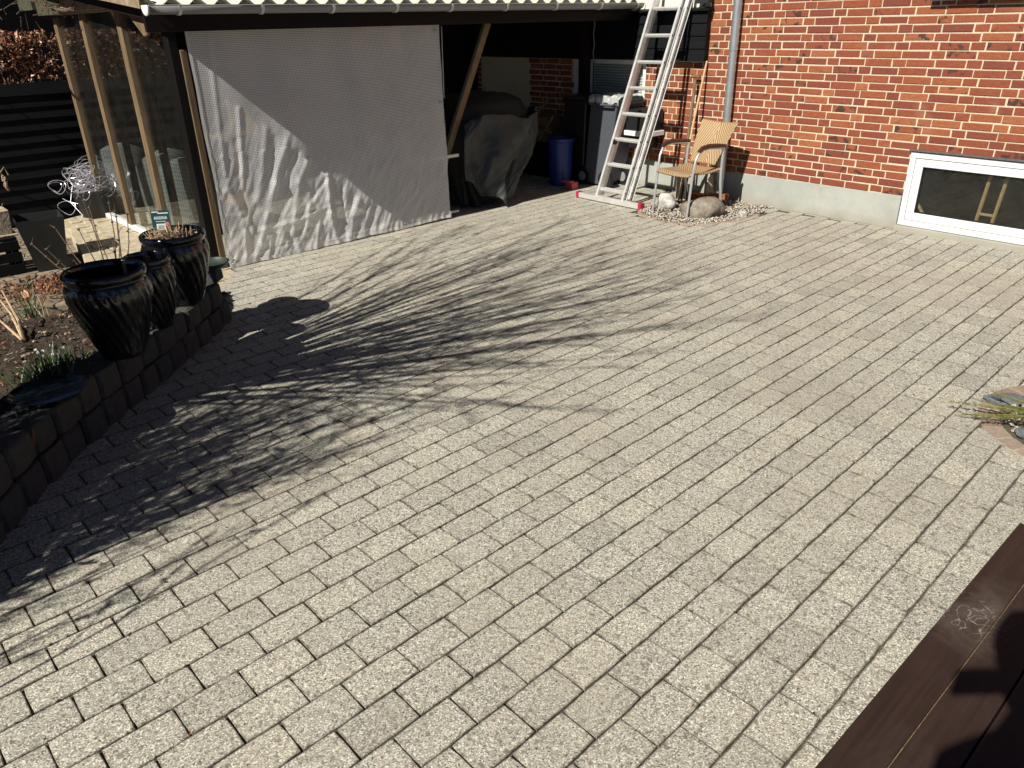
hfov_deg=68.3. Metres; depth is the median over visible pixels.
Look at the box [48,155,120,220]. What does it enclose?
wire tangle
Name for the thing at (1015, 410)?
juniper twig
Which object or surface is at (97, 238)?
dry shrub
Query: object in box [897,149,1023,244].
basement window
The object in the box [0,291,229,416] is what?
soil
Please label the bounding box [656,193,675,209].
rock
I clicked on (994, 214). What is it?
wooden batten frame
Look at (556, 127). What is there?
cardboard box
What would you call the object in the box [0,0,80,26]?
bare vine
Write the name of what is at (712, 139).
cane armchair
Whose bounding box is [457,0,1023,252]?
brick house
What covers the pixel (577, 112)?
wheelie bin
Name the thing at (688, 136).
garden spade
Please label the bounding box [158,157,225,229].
wicker armchair
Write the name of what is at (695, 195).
broken brick
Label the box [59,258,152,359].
plant pot
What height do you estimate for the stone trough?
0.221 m
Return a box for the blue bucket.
[547,136,573,186]
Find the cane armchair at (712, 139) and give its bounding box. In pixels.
[652,118,738,217]
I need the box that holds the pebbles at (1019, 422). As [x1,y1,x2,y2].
[1004,404,1023,431]
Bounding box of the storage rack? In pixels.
[198,26,412,252]
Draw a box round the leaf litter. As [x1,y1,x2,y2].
[0,268,92,385]
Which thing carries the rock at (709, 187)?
on the gravel base at (663, 211)
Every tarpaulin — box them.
[185,25,451,267]
[464,105,537,206]
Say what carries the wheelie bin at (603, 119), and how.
on the paving at (444, 379)
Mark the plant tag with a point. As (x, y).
(160, 219)
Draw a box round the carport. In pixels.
[17,0,644,268]
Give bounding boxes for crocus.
[21,289,41,315]
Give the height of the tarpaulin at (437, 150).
1.800 m
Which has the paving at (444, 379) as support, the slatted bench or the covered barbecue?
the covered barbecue
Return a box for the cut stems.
[142,221,197,239]
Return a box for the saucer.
[208,257,228,270]
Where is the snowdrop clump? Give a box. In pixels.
[0,342,101,388]
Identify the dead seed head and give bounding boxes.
[0,167,9,190]
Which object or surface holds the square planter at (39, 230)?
on the path
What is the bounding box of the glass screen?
[52,11,182,232]
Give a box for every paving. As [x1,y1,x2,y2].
[0,167,1023,767]
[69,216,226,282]
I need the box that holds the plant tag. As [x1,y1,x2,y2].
[150,210,171,232]
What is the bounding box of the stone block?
[206,269,222,282]
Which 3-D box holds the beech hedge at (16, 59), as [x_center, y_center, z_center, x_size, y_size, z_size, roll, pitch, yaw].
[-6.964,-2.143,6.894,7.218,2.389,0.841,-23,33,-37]
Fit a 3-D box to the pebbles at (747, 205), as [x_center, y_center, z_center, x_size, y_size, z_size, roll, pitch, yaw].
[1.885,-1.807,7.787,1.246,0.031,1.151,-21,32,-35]
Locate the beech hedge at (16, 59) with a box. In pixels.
[0,10,141,188]
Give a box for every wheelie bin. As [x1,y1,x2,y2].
[562,92,603,183]
[585,96,644,187]
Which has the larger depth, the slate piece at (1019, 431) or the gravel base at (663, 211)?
the gravel base at (663, 211)
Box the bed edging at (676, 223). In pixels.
[638,200,759,225]
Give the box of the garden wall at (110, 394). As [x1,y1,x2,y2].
[0,283,231,544]
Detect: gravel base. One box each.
[643,197,767,224]
[999,396,1023,443]
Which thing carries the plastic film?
on the wheelie bin at (603, 119)
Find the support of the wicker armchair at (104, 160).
on the paving at (444, 379)
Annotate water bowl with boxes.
[6,374,87,408]
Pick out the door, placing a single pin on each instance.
(511, 75)
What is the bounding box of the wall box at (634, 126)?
[624,107,663,161]
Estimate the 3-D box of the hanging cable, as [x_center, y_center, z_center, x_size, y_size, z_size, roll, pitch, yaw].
[0.961,-3.987,8.760,0.014,0.456,0.055,-18,30,-30]
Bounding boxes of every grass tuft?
[0,286,58,321]
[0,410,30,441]
[12,280,33,291]
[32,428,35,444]
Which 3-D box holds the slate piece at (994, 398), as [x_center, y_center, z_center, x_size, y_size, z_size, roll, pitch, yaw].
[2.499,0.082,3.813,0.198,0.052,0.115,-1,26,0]
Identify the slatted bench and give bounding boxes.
[0,236,26,276]
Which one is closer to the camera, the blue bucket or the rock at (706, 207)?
the rock at (706, 207)
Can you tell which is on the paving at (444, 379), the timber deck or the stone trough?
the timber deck
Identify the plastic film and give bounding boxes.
[589,92,646,104]
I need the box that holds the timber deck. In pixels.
[815,523,1023,767]
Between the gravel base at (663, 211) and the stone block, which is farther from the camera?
the gravel base at (663, 211)
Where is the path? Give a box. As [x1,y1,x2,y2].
[0,225,83,321]
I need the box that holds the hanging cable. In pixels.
[593,21,595,61]
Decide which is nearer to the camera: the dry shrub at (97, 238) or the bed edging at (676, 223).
the dry shrub at (97, 238)
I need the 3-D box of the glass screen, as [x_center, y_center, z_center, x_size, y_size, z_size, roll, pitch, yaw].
[-3.445,-2.306,6.877,0.170,1.940,2.860,-23,33,-38]
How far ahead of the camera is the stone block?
4.95 m
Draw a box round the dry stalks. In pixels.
[0,290,25,340]
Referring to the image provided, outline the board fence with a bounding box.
[0,75,166,227]
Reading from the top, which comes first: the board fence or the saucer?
the board fence
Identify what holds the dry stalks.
on the soil
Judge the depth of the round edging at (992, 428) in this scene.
3.60 m
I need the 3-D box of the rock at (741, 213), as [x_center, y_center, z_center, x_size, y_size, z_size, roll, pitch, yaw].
[2.282,-1.677,7.465,0.097,0.083,0.079,7,27,16]
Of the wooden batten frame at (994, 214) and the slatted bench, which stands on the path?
the slatted bench
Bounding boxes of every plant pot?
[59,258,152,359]
[122,250,175,328]
[138,225,209,306]
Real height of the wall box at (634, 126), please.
0.580 m
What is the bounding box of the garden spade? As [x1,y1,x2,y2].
[676,75,700,198]
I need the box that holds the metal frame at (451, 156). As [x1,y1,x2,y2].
[401,153,458,221]
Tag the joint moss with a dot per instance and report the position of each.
(520, 482)
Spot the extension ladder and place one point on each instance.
(624, 113)
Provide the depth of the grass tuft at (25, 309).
4.98 m
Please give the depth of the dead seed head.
7.81 m
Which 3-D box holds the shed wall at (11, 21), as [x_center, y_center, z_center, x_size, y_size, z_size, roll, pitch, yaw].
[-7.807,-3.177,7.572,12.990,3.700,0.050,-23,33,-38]
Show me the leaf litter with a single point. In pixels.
(44, 286)
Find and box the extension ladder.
[576,0,692,209]
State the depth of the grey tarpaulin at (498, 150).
7.84 m
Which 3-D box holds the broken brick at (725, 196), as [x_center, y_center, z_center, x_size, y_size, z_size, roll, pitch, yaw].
[2.136,-1.945,7.809,0.208,0.062,0.108,8,27,18]
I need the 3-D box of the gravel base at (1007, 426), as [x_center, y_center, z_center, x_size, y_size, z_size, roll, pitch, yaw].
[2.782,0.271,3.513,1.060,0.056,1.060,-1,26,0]
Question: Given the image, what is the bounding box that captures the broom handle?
[678,61,707,199]
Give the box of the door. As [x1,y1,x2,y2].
[484,57,529,109]
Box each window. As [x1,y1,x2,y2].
[574,59,645,104]
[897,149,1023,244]
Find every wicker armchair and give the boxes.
[96,143,146,211]
[135,148,185,218]
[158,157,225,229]
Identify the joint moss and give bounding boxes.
[14,204,1020,758]
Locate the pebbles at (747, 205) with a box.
[640,192,772,223]
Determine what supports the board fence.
on the path
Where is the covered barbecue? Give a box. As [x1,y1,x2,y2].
[422,90,527,207]
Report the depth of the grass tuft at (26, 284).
6.16 m
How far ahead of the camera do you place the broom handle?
7.95 m
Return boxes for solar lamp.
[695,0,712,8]
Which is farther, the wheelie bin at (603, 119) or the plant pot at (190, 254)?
the wheelie bin at (603, 119)
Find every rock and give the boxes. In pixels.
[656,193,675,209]
[680,196,724,219]
[704,175,713,196]
[738,210,747,216]
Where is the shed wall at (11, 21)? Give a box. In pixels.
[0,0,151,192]
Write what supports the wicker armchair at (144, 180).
on the paving at (444, 379)
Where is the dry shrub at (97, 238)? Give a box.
[30,187,129,289]
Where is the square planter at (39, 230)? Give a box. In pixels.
[11,209,67,271]
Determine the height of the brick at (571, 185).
0.105 m
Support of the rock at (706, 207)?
on the gravel base at (663, 211)
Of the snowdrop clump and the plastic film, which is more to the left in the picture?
the snowdrop clump
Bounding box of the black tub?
[69,185,113,218]
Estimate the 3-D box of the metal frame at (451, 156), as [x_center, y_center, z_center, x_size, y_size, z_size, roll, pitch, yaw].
[-0.789,-1.938,7.514,0.695,0.610,0.035,-23,33,-38]
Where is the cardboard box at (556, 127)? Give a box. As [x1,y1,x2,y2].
[536,113,564,141]
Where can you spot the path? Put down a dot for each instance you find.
(58, 307)
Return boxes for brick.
[561,179,577,189]
[686,192,707,199]
[708,193,728,199]
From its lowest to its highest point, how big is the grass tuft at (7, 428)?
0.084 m
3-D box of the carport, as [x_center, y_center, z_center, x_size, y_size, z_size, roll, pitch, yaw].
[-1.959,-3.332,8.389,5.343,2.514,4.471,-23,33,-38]
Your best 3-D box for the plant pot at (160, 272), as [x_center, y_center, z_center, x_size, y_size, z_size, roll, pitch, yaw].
[-1.988,-0.515,4.189,0.263,0.405,0.252,-1,26,0]
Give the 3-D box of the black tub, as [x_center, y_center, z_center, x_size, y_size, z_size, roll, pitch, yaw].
[-4.479,-1.953,8.107,0.430,0.285,0.430,-1,26,0]
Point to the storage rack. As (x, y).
(391, 178)
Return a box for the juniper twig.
[946,391,1023,421]
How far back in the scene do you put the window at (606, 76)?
9.00 m
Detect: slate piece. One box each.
[983,393,1023,406]
[1014,427,1023,439]
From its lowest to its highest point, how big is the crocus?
0.268 m
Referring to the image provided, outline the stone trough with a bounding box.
[0,206,17,237]
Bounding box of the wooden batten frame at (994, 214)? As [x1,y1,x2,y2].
[974,175,1009,222]
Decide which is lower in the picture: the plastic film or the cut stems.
the cut stems
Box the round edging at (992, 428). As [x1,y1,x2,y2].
[978,385,1023,457]
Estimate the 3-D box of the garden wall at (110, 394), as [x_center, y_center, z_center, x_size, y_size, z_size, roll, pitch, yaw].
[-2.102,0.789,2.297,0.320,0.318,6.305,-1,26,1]

